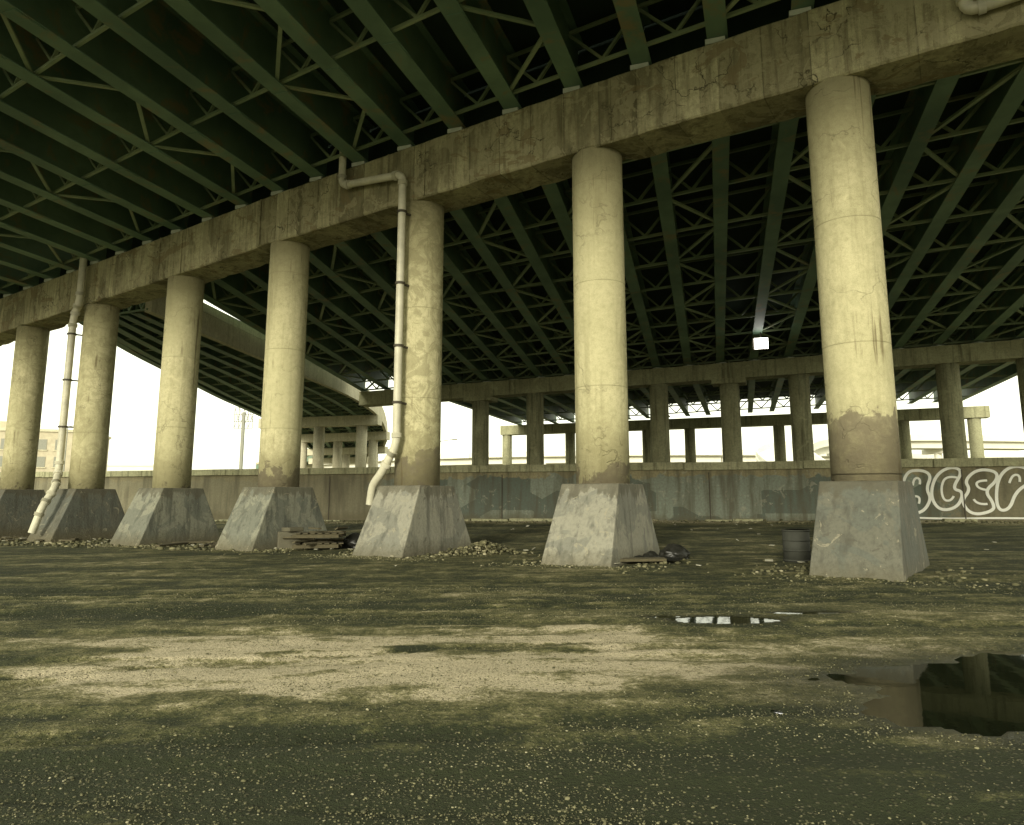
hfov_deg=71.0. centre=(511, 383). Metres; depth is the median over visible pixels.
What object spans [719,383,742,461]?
shaft
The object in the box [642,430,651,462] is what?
shaft
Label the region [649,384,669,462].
shaft
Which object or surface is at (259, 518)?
pedestal
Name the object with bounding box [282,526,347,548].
wooden pallet
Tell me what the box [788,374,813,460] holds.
shaft
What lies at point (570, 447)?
shaft
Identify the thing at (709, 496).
expansion joints
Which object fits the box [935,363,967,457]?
shaft
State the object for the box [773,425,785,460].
shaft
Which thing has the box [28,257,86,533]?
drain pipe
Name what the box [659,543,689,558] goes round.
trash bag
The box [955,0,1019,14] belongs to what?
drain pipe
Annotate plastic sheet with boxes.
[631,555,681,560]
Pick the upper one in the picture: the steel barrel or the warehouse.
the warehouse
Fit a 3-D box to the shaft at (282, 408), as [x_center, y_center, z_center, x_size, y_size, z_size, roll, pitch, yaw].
[-7.111,-0.621,22.465,1.210,7.650,1.210,0,-9,0]
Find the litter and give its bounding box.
[2,523,988,565]
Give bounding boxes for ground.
[0,520,1023,824]
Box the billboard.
[234,407,252,468]
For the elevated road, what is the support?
on the embankment ground
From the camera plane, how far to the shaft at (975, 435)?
60.07 m
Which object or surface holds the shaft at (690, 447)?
on the embankment ground
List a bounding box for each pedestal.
[0,489,45,536]
[26,489,124,541]
[109,488,219,545]
[215,487,329,550]
[352,485,472,557]
[541,483,659,566]
[809,480,929,581]
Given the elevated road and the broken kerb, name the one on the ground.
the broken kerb
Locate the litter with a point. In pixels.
(511, 529)
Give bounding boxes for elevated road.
[248,450,1001,468]
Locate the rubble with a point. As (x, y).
(483, 546)
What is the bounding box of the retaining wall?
[34,466,1023,521]
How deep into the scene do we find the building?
112.61 m
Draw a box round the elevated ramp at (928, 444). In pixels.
[756,435,1023,461]
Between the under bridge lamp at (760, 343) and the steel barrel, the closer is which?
the steel barrel
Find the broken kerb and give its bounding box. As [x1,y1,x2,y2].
[214,518,977,521]
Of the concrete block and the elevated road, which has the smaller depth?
the concrete block
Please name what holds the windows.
attached to the building
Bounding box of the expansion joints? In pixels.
[58,470,966,519]
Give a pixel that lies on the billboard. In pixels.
(244, 416)
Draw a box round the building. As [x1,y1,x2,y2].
[0,421,109,471]
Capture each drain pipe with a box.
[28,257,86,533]
[337,151,410,504]
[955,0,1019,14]
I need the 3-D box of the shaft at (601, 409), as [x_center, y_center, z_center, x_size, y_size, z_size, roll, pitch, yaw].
[2.063,-1.605,16.884,1.210,7.870,1.210,0,-9,0]
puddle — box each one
[644,616,673,617]
[666,616,779,623]
[770,653,1023,736]
[776,612,843,613]
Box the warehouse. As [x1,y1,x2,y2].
[107,464,153,470]
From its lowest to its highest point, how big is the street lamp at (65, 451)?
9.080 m
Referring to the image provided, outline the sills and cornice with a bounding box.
[0,428,111,467]
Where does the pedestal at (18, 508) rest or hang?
on the ground
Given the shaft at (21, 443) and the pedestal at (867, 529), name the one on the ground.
the pedestal at (867, 529)
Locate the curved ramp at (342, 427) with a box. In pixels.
[79,296,389,468]
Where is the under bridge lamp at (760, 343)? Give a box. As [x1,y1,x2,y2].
[752,332,767,350]
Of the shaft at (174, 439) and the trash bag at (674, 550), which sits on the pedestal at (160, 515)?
the shaft at (174, 439)
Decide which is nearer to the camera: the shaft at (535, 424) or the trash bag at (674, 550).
the trash bag at (674, 550)
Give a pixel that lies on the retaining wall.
(767, 495)
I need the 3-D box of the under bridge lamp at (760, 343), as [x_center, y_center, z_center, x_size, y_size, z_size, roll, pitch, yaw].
[12.736,-2.344,36.880,0.750,1.210,0.275,-3,-9,17]
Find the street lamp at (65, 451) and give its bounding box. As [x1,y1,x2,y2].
[63,425,73,471]
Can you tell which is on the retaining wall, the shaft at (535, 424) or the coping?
the coping
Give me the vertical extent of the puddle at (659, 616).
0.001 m
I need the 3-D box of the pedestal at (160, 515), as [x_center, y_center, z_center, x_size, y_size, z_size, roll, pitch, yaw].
[-11.698,4.614,24.514,1.617,2.080,3.331,-5,-10,30]
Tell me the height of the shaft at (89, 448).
7.170 m
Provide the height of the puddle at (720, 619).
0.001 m
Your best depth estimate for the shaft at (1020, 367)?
37.30 m
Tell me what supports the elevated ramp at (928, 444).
on the ground
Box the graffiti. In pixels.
[903,466,1023,518]
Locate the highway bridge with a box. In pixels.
[0,0,1023,435]
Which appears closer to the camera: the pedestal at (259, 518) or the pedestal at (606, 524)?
the pedestal at (606, 524)
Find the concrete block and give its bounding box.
[277,527,303,548]
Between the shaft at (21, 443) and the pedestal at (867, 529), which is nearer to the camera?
the pedestal at (867, 529)
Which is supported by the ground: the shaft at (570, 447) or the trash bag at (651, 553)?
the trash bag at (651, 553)
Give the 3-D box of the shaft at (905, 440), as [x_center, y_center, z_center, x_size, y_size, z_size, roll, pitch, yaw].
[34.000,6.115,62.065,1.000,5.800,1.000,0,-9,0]
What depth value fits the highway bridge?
21.65 m
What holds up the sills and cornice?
attached to the building
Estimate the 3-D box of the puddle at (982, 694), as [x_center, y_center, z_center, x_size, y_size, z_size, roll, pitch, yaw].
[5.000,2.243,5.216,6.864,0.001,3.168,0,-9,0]
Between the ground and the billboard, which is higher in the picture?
the billboard
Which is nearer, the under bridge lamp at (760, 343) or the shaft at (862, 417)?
the shaft at (862, 417)
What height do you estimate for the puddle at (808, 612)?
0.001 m
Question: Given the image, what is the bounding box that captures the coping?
[0,457,1023,476]
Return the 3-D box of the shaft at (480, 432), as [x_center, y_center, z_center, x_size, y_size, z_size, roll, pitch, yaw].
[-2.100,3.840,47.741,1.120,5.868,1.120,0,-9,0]
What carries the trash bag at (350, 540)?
on the ground
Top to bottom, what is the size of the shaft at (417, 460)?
7.770 m
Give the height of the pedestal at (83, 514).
2.135 m
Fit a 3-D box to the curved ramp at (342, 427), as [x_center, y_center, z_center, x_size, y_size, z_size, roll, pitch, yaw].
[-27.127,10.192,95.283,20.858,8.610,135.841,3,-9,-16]
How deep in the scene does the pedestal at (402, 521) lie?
18.12 m
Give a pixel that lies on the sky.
(135, 397)
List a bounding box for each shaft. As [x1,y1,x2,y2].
[0,326,49,489]
[68,303,119,488]
[152,275,204,487]
[257,241,309,486]
[394,200,443,485]
[472,401,488,464]
[502,435,511,464]
[526,393,543,464]
[565,432,575,463]
[572,147,629,483]
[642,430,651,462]
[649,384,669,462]
[684,428,695,462]
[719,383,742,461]
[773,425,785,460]
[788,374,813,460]
[805,75,902,480]
[898,421,911,458]
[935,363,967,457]
[967,418,984,457]
[1016,358,1023,431]
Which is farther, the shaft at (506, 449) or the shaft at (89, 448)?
the shaft at (506, 449)
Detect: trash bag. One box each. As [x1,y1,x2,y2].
[340,533,359,547]
[643,551,660,561]
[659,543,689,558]
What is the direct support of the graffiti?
attached to the retaining wall
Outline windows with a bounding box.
[0,438,57,466]
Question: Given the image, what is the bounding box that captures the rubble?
[0,519,1023,593]
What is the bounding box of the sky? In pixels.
[0,300,1023,469]
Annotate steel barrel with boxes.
[781,529,810,562]
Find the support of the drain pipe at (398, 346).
attached to the shaft at (417, 460)

